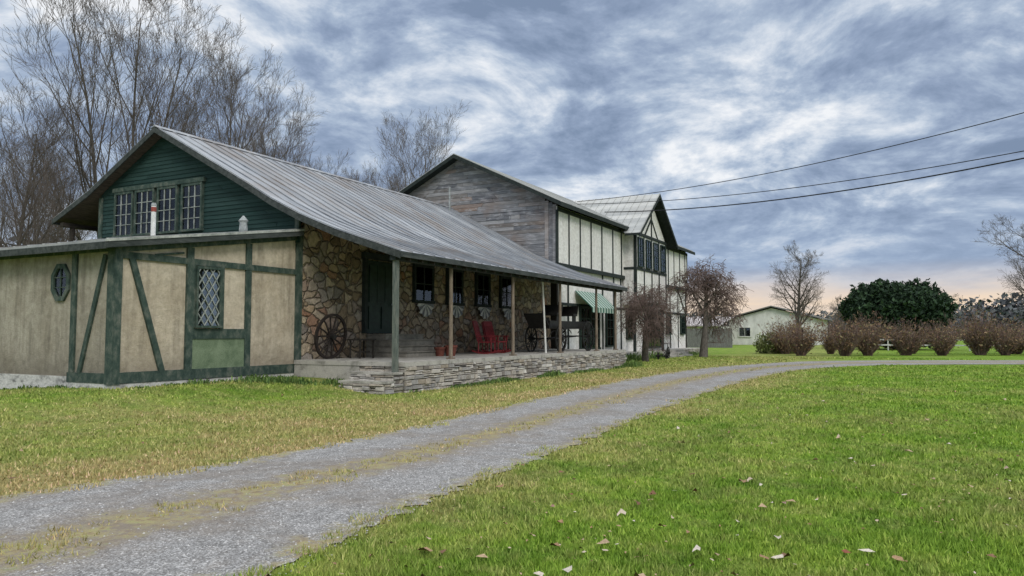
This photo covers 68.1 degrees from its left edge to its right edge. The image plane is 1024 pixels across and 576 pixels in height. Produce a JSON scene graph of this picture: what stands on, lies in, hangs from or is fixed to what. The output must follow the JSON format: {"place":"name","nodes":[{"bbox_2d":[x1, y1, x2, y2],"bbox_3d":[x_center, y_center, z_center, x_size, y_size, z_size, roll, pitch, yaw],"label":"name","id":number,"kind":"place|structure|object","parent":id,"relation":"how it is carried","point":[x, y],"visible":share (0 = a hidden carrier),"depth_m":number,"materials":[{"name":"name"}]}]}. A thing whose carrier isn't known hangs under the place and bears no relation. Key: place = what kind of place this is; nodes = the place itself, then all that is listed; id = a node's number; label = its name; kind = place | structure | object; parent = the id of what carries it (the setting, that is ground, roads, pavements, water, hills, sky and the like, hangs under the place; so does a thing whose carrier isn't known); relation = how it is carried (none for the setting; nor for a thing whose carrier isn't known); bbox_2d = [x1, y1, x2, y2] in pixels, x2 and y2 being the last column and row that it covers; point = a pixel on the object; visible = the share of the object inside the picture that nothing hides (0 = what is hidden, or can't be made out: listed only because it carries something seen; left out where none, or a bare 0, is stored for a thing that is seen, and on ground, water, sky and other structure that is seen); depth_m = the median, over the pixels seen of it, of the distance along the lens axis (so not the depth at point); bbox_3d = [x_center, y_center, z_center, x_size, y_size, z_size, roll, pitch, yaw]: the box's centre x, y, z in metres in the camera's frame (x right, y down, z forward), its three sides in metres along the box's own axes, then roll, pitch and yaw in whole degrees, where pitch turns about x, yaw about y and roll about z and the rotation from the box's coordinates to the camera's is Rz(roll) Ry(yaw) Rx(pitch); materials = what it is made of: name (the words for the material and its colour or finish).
{"place":"outdoors","nodes":[
{"label":"outdoors","id":0,"kind":"place"},
{"bbox_2d":[0,338,1023,575],"bbox_3d":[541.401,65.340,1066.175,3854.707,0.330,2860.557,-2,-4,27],"label":"ground","id":1,"kind":"structure","parent":0,"point":[961,352],"depth_m":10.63,"materials":[{"name":"green plant"}]},
{"bbox_2d":[0,148,74,246],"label":"bare tree","id":2,"kind":"object","parent":1,"relation":"on","point":[17,211],"visible":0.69,"depth_m":34.11,"materials":[{"name":"brown plant"}]},
{"bbox_2d":[0,62,95,246],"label":"bare tree","id":3,"kind":"object","parent":1,"relation":"on","point":[36,140],"visible":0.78,"depth_m":37.08,"materials":[{"name":"brown plant"}]},
{"bbox_2d":[0,124,95,244],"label":"bare tree","id":4,"kind":"object","parent":1,"relation":"on","point":[41,179],"visible":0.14,"depth_m":60.44,"materials":[{"name":"brown plant"}]},
{"bbox_2d":[20,132,105,243],"bbox_3d":[-29.146,-2.736,49.571,5.609,14.672,7.800,2,-4,-29],"label":"bare tree","id":5,"kind":"object","parent":1,"relation":"on","point":[63,233],"visible":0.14,"depth_m":48.96,"materials":[{"name":"brown plant"}]},
{"bbox_2d":[0,0,244,241],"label":"bare tree","id":6,"kind":"object","parent":1,"relation":"on","point":[91,150],"visible":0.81,"depth_m":41.99,"materials":[{"name":"brown plant"}]},
{"bbox_2d":[162,15,309,164],"bbox_3d":[-18.615,-6.360,49.873,9.650,22.018,11.113,-1,-4,20],"label":"bare tree","id":7,"kind":"object","parent":1,"relation":"on","point":[231,105],"visible":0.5,"depth_m":49.48,"materials":[{"name":"brown plant"}]},
{"bbox_2d":[231,80,327,166],"bbox_3d":[-17.838,-5.294,54.322,7.790,20.378,10.833,-1,-4,13],"label":"bare tree","id":8,"kind":"object","parent":1,"relation":"on","point":[295,135],"visible":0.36,"depth_m":54.69,"materials":[{"name":"grey plant"}]},
{"bbox_2d":[270,131,354,178],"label":"bare tree","id":9,"kind":"object","parent":1,"relation":"on","point":[318,164],"visible":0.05,"depth_m":67.22,"materials":[{"name":"grey plant"}]},
{"bbox_2d":[0,125,627,394],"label":"long stone building","id":10,"kind":"structure","parent":1,"relation":"on","point":[200,258],"depth_m":22.96,"materials":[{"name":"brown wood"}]},
{"bbox_2d":[50,264,70,300],"bbox_3d":[-10.915,-0.134,18.316,0.700,0.900,0.060,-2,-4,27],"label":"octagon window","id":11,"kind":"structure","parent":10,"relation":"in","point":[61,275],"depth_m":18.31,"materials":[{"name":"clear glass"}]},
{"bbox_2d":[112,191,134,236],"bbox_3d":[-13.435,-2.538,26.215,1.040,1.584,0.154,-2,-4,27],"label":"window","id":12,"kind":"structure","parent":10,"relation":"in","point":[123,220],"depth_m":26.21,"materials":[{"name":"clear glass"}]},
{"bbox_2d":[132,188,156,235],"bbox_3d":[-12.477,-2.568,25.717,1.040,1.584,0.154,-2,-4,27],"label":"window","id":13,"kind":"structure","parent":10,"relation":"in","point":[143,198],"depth_m":25.73,"materials":[{"name":"clear glass"}]},
{"bbox_2d":[156,185,179,234],"bbox_3d":[-11.466,-2.599,25.192,1.040,1.584,0.154,-2,-4,27],"label":"window","id":14,"kind":"structure","parent":10,"relation":"in","point":[167,214],"depth_m":25.17,"materials":[{"name":"white glass"}]},
{"bbox_2d":[178,181,204,231],"bbox_3d":[-10.419,-2.632,24.648,1.040,1.584,0.154,-2,-4,27],"label":"window","id":15,"kind":"structure","parent":10,"relation":"in","point":[192,196],"depth_m":24.63,"materials":[{"name":"white glass"}]},
{"bbox_2d":[194,266,222,327],"bbox_3d":[-7.865,0.239,19.628,0.141,1.581,0.850,-2,-4,27],"label":"window","id":16,"kind":"structure","parent":10,"relation":"in","point":[208,293],"depth_m":19.65,"materials":[{"name":"white glass"}]},
{"bbox_2d":[314,313,346,358],"bbox_3d":[-5.509,1.476,23.114,0.302,1.397,1.400,-2,-4,27],"label":"wagon wheel","id":17,"kind":"object","parent":10,"relation":"on","point":[331,336],"visible":1,"depth_m":23.05,"materials":[{"name":"brown wood"}]},
{"bbox_2d":[348,339,375,358],"bbox_3d":[-4.731,1.906,23.868,0.500,0.610,0.800,-2,-4,27],"label":"side table","id":18,"kind":"object","parent":10,"relation":"on","point":[360,351],"visible":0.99,"depth_m":23.66,"materials":[{"name":"brown wood"}]},
{"bbox_2d":[361,252,392,332],"bbox_3d":[-4.489,0.199,25.877,0.170,2.700,1.900,-2,-4,27],"label":"door","id":19,"kind":"structure","parent":10,"relation":"in","point":[377,277],"depth_m":25.67,"materials":[{"name":"green paint"}]},
{"bbox_2d":[412,263,434,303],"bbox_3d":[-3.285,-0.156,28.235,0.152,1.450,1.350,-2,-4,27],"label":"window","id":20,"kind":"structure","parent":10,"relation":"in","point":[423,276],"depth_m":28.17,"materials":[{"name":"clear glass"}]},
{"bbox_2d":[434,342,445,355],"bbox_3d":[-2.481,2.064,26.017,0.400,0.552,0.400,-2,-4,27],"label":"flower pot","id":21,"kind":"object","parent":10,"relation":"on","point":[439,349],"visible":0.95,"depth_m":25.88,"materials":[{"name":"ceramic"}]},
{"bbox_2d":[444,338,457,355],"bbox_3d":[-2.121,2.021,26.171,0.480,0.656,0.480,-2,-4,27],"label":"flower pot","id":22,"kind":"object","parent":10,"relation":"on","point":[447,349],"visible":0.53,"depth_m":26.04,"materials":[{"name":"ceramic"}]},
{"bbox_2d":[445,268,464,305],"bbox_3d":[-2.264,-0.039,30.180,0.165,1.450,1.250,-2,-4,27],"label":"window","id":23,"kind":"structure","parent":10,"relation":"in","point":[458,275],"depth_m":30.26,"materials":[{"name":"black glass"}]},
{"bbox_2d":[474,272,491,306],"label":"window","id":24,"kind":"structure","parent":10,"relation":"in","point":[482,281],"depth_m":32.11,"materials":[{"name":"black glass"}]},
{"bbox_2d":[472,321,501,353],"bbox_3d":[-0.964,1.879,28.850,1.010,1.260,0.690,-1,-4,13],"label":"rocking chair","id":25,"kind":"object","parent":10,"relation":"on","point":[477,331],"visible":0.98,"depth_m":28.73,"materials":[{"name":"red paint"}]},
{"bbox_2d":[481,322,508,351],"bbox_3d":[-0.703,2.013,31.080,1.010,1.260,0.690,-3,-4,39],"label":"rocking chair","id":26,"kind":"object","parent":10,"relation":"on","point":[493,340],"visible":0.23,"depth_m":31.09,"materials":[{"name":"red paint"}]},
{"bbox_2d":[482,321,510,352],"bbox_3d":[-0.591,1.935,29.783,1.010,1.260,0.690,-2,-4,33],"label":"rocking chair","id":27,"kind":"object","parent":10,"relation":"on","point":[488,328],"visible":0.7,"depth_m":29.87,"materials":[{"name":"red paint"}]},
{"bbox_2d":[499,276,510,308],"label":"window","id":28,"kind":"structure","parent":10,"relation":"in","point":[504,282],"depth_m":33.92,"materials":[{"name":"black glass"}]},
{"bbox_2d":[517,305,593,351],"bbox_3d":[1.891,1.732,32.336,1.610,1.988,5.309,-2,-4,27],"label":"horse wagon","id":29,"kind":"object","parent":10,"relation":"on","point":[534,321],"visible":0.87,"depth_m":31.81,"materials":[{"name":"black paint"}]},
{"bbox_2d":[0,351,698,392],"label":"weeds","id":30,"kind":"object","parent":1,"relation":"on","point":[553,373],"visible":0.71,"depth_m":20.61,"materials":[{"name":"green plant"}]},
{"bbox_2d":[343,164,375,184],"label":"bare tree","id":31,"kind":"object","parent":1,"relation":"on","point":[362,175],"visible":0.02,"depth_m":78.82,"materials":[{"name":"grey plant"}]},
{"bbox_2d":[342,160,383,186],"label":"bare tree","id":32,"kind":"object","parent":1,"relation":"on","point":[368,179],"visible":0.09,"depth_m":74.49,"materials":[{"name":"grey plant"}]},
{"bbox_2d":[383,167,407,191],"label":"bare tree","id":33,"kind":"object","parent":1,"relation":"on","point":[396,182],"visible":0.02,"depth_m":87.96,"materials":[{"name":"grey plant"}]},
{"bbox_2d":[364,99,469,191],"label":"bare tree","id":34,"kind":"object","parent":1,"relation":"on","point":[427,147],"visible":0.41,"depth_m":71.42,"materials":[{"name":"grey plant"}]},
{"bbox_2d":[0,360,1023,575],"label":"gravel drive","id":35,"kind":"structure","parent":1,"relation":"on","point":[123,529],"depth_m":7.62,"materials":[{"name":"grey gravel"}]},
{"bbox_2d":[0,380,737,575],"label":"loose gravel","id":36,"kind":"structure","parent":35,"relation":"on","point":[75,561],"depth_m":6.87,"materials":[{"name":"grey gravel"}]},
{"bbox_2d":[0,380,1023,575],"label":"fallen leaves","id":37,"kind":"object","parent":1,"relation":"on","point":[605,540],"visible":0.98,"depth_m":5.95,"materials":[{"name":"brown plant"}]},
{"bbox_2d":[399,153,699,357],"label":"half timbered building","id":38,"kind":"structure","parent":1,"relation":"on","point":[592,238],"depth_m":42.36,"materials":[{"name":"paint"}]},
{"bbox_2d":[579,306,590,348],"bbox_3d":[4.034,2.212,41.698,0.155,2.414,1.500,-2,-4,27],"label":"glazed door","id":39,"kind":"structure","parent":38,"relation":"in","point":[584,311],"depth_m":41.56,"materials":[{"name":"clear glass"}]},
{"bbox_2d":[590,307,600,348],"bbox_3d":[4.726,2.291,43.026,0.155,2.414,1.500,-2,-4,27],"label":"glazed door","id":40,"kind":"structure","parent":38,"relation":"in","point":[592,314],"depth_m":42.92,"materials":[{"name":"clear glass"}]},
{"bbox_2d":[605,313,613,346],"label":"window","id":41,"kind":"structure","parent":38,"relation":"in","point":[609,317],"depth_m":45.07,"materials":[{"name":"black glass"}]},
{"bbox_2d":[626,311,632,339],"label":"window","id":42,"kind":"structure","parent":38,"relation":"in","point":[628,337],"depth_m":48.25,"materials":[{"name":"black glass"}]},
{"bbox_2d":[637,237,644,267],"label":"window","id":43,"kind":"structure","parent":38,"relation":"in","point":[640,241],"depth_m":47.97,"materials":[{"name":"grey glass"}]},
{"bbox_2d":[645,240,651,269],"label":"window","id":44,"kind":"structure","parent":38,"relation":"in","point":[648,244],"depth_m":49.47,"materials":[{"name":"clear glass"}]},
{"bbox_2d":[648,312,654,347],"bbox_3d":[9.575,2.923,52.318,0.155,2.464,1.700,-2,-4,27],"label":"glazed door","id":45,"kind":"structure","parent":38,"relation":"in","point":[650,344],"depth_m":52.49,"materials":[{"name":"black glass"}]},
{"bbox_2d":[653,242,659,271],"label":"window","id":46,"kind":"structure","parent":38,"relation":"in","point":[655,245],"depth_m":50.90,"materials":[{"name":"clear glass"}]},
{"bbox_2d":[654,313,660,347],"bbox_3d":[10.360,3.014,53.824,0.155,2.464,1.700,-2,-4,27],"label":"glazed door","id":47,"kind":"structure","parent":38,"relation":"in","point":[656,345],"depth_m":53.82,"materials":[{"name":"black glass"}]},
{"bbox_2d":[660,245,665,272],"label":"window","id":48,"kind":"structure","parent":38,"relation":"in","point":[662,248],"depth_m":52.36,"materials":[{"name":"clear glass"}]},
{"bbox_2d":[666,314,672,334],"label":"window","id":49,"kind":"structure","parent":38,"relation":"in","point":[670,333],"depth_m":56.40,"materials":[{"name":"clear glass"}]},
{"bbox_2d":[680,315,685,334],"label":"window","id":50,"kind":"structure","parent":38,"relation":"in","point":[682,319],"depth_m":59.79,"materials":[{"name":"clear glass"}]},
{"bbox_2d":[577,112,1023,201],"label":"power cable","id":51,"kind":"object","parent":38,"relation":"attached to","point":[818,162],"visible":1,"depth_m":33.04,"materials":[{"name":"black rubber"}]},
{"bbox_2d":[597,151,1023,203],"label":"power cable","id":52,"kind":"object","parent":38,"relation":"attached to","point":[824,183],"visible":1,"depth_m":32.76,"materials":[{"name":"black rubber"}]},
{"bbox_2d":[605,158,1023,212],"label":"power cable","id":53,"kind":"object","parent":38,"relation":"attached to","point":[834,191],"visible":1,"depth_m":32.74,"materials":[{"name":"black rubber"}]},
{"bbox_2d":[612,281,681,361],"bbox_3d":[7.812,1.838,42.674,3.959,4.824,4.265,3,-4,-36],"label":"weeping tree","id":54,"kind":"object","parent":1,"relation":"on","point":[636,306],"visible":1,"depth_m":42.32,"materials":[{"name":"brown plant"}]},
{"bbox_2d":[656,343,669,359],"bbox_3d":[9.551,3.946,47.108,0.760,0.975,1.916,-2,-4,27],"label":"iron tricycle","id":55,"kind":"object","parent":1,"relation":"on","point":[667,354],"visible":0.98,"depth_m":46.70,"materials":[{"name":"black paint"}]},
{"bbox_2d":[666,254,753,356],"bbox_3d":[13.361,1.286,51.349,6.555,7.050,5.941,2,-4,-31],"label":"weeping tree","id":56,"kind":"object","parent":1,"relation":"on","point":[708,285],"visible":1,"depth_m":50.70,"materials":[{"name":"brown plant"}]},
{"bbox_2d":[687,328,732,347],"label":"plank fence","id":57,"kind":"object","parent":1,"relation":"on","point":[695,341],"visible":0.38,"depth_m":85.14,"materials":[{"name":"grey wood"}]},
{"bbox_2d":[687,316,733,345],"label":"shed","id":58,"kind":"structure","parent":1,"relation":"on","point":[698,327],"depth_m":101.58,"materials":[{"name":"metal"}]},
{"bbox_2d":[752,332,795,353],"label":"green bush","id":59,"kind":"object","parent":1,"relation":"on","point":[761,343],"visible":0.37,"depth_m":59.85,"materials":[{"name":"green plant"}]},
{"bbox_2d":[757,315,802,353],"bbox_3d":[21.260,3.602,59.324,4.253,3.132,4.063,3,-5,-44],"label":"russet shrub","id":60,"kind":"object","parent":1,"relation":"on","point":[779,346],"visible":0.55,"depth_m":58.82,"materials":[{"name":"brown plant"}]},
{"bbox_2d":[768,240,828,335],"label":"bare tree","id":61,"kind":"object","parent":1,"relation":"on","point":[803,305],"visible":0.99,"depth_m":89.13,"materials":[{"name":"grey plant"}]},
{"bbox_2d":[771,313,831,355],"bbox_3d":[20.886,3.316,54.613,4.329,3.140,4.136,1,-4,-12],"label":"russet shrub","id":62,"kind":"object","parent":1,"relation":"on","point":[803,344],"visible":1,"depth_m":54.06,"materials":[{"name":"brown plant"}]},
{"bbox_2d":[809,318,844,353],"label":"russet shrub","id":63,"kind":"object","parent":1,"relation":"on","point":[828,347],"visible":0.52,"depth_m":58.63,"materials":[{"name":"brown plant"}]},
{"bbox_2d":[825,295,846,333],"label":"bare tree","id":64,"kind":"object","parent":1,"relation":"on","point":[837,298],"visible":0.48,"depth_m":124.18,"materials":[{"name":"plant"}]},
{"bbox_2d":[817,314,873,355],"bbox_3d":[23.641,3.225,53.889,3.931,3.234,3.475,1,-3,-10],"label":"russet shrub","id":65,"kind":"object","parent":1,"relation":"on","point":[843,344],"visible":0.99,"depth_m":53.48,"materials":[{"name":"brown plant"}]},
{"bbox_2d":[687,292,1023,335],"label":"distant woodland","id":66,"kind":"object","parent":1,"relation":"on","point":[1012,309],"visible":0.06,"depth_m":215.33,"materials":[{"name":"plant"}]},
{"bbox_2d":[835,310,894,355],"bbox_3d":[25.674,3.241,54.856,4.369,3.320,4.174,2,-4,-34],"label":"russet shrub","id":67,"kind":"object","parent":1,"relation":"on","point":[869,344],"visible":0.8,"depth_m":54.18,"materials":[{"name":"brown plant"}]},
{"bbox_2d":[837,277,958,349],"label":"yew bush","id":68,"kind":"object","parent":1,"relation":"on","point":[896,301],"visible":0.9,"depth_m":72.97,"materials":[{"name":"green plant"}]},
{"bbox_2d":[883,315,934,355],"bbox_3d":[28.707,3.400,55.213,3.894,3.042,4.405,-1,-4,16],"label":"russet shrub","id":69,"kind":"object","parent":1,"relation":"on","point":[903,341],"visible":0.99,"depth_m":54.84,"materials":[{"name":"brown plant"}]},
{"bbox_2d":[899,329,929,353],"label":"russet shrub","id":70,"kind":"object","parent":1,"relation":"on","point":[914,352],"visible":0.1,"depth_m":59.11,"materials":[{"name":"brown plant"}]},
{"bbox_2d":[880,339,993,350],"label":"rail fence","id":71,"kind":"object","parent":1,"relation":"on","point":[887,344],"visible":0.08,"depth_m":71.34,"materials":[{"name":"wood"}]},
{"bbox_2d":[917,317,966,355],"bbox_3d":[30.988,3.497,54.694,3.579,2.785,3.164,2,-4,-29],"label":"russet shrub","id":72,"kind":"object","parent":1,"relation":"on","point":[942,348],"visible":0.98,"depth_m":54.34,"materials":[{"name":"brown plant"}]},
{"bbox_2d":[920,319,964,353],"bbox_3d":[34.157,3.792,60.063,3.336,2.839,3.491,-3,-5,42],"label":"russet shrub","id":73,"kind":"object","parent":1,"relation":"on","point":[951,332],"visible":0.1,"depth_m":59.62,"materials":[{"name":"brown plant"}]},
{"bbox_2d":[940,290,967,335],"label":"bare tree","id":74,"kind":"object","parent":1,"relation":"on","point":[958,304],"visible":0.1,"depth_m":129.22,"materials":[{"name":"grey plant"}]},
{"bbox_2d":[944,303,1014,354],"bbox_3d":[34.347,2.951,55.858,4.305,4.021,4.299,-2,-4,27],"label":"russet shrub","id":75,"kind":"object","parent":1,"relation":"on","point":[977,343],"visible":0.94,"depth_m":55.45,"materials":[{"name":"brown plant"}]},
{"bbox_2d":[960,317,998,349],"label":"russet shrub","id":76,"kind":"object","parent":1,"relation":"on","point":[979,329],"visible":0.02,"depth_m":59.55,"materials":[{"name":"brown plant"}]},
{"bbox_2d":[972,215,1023,307],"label":"bare tree","id":77,"kind":"object","parent":1,"relation":"on","point":[1018,280],"visible":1,"depth_m":62.60,"materials":[{"name":"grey plant"}]},
{"bbox_2d":[977,318,1023,355],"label":"russet shrub","id":78,"kind":"object","parent":1,"relation":"on","point":[1003,345],"visible":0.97,"depth_m":54.77,"materials":[{"name":"brown plant"}]},
{"bbox_2d":[995,313,1023,353],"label":"russet shrub","id":79,"kind":"object","parent":1,"relation":"on","point":[1020,350],"visible":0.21,"depth_m":58.55,"materials":[{"name":"brown plant"}]},
{"bbox_2d":[0,0,1023,317],"label":"sky","id":80,"kind":"structure","parent":0,"point":[578,100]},
{"bbox_2d":[729,306,831,344],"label":"white house","id":81,"kind":"structure","parent":0,"point":[762,317],"depth_m":106.02,"materials":[{"name":"white painted siding"},{"name":"metal roofing"},{"name":"glass"}]},
{"bbox_2d":[738,327,751,336],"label":"window","id":82,"kind":"structure","parent":81,"relation":"in","point":[746,332],"depth_m":106.70,"materials":[{"name":"clear glass"}]}
]}

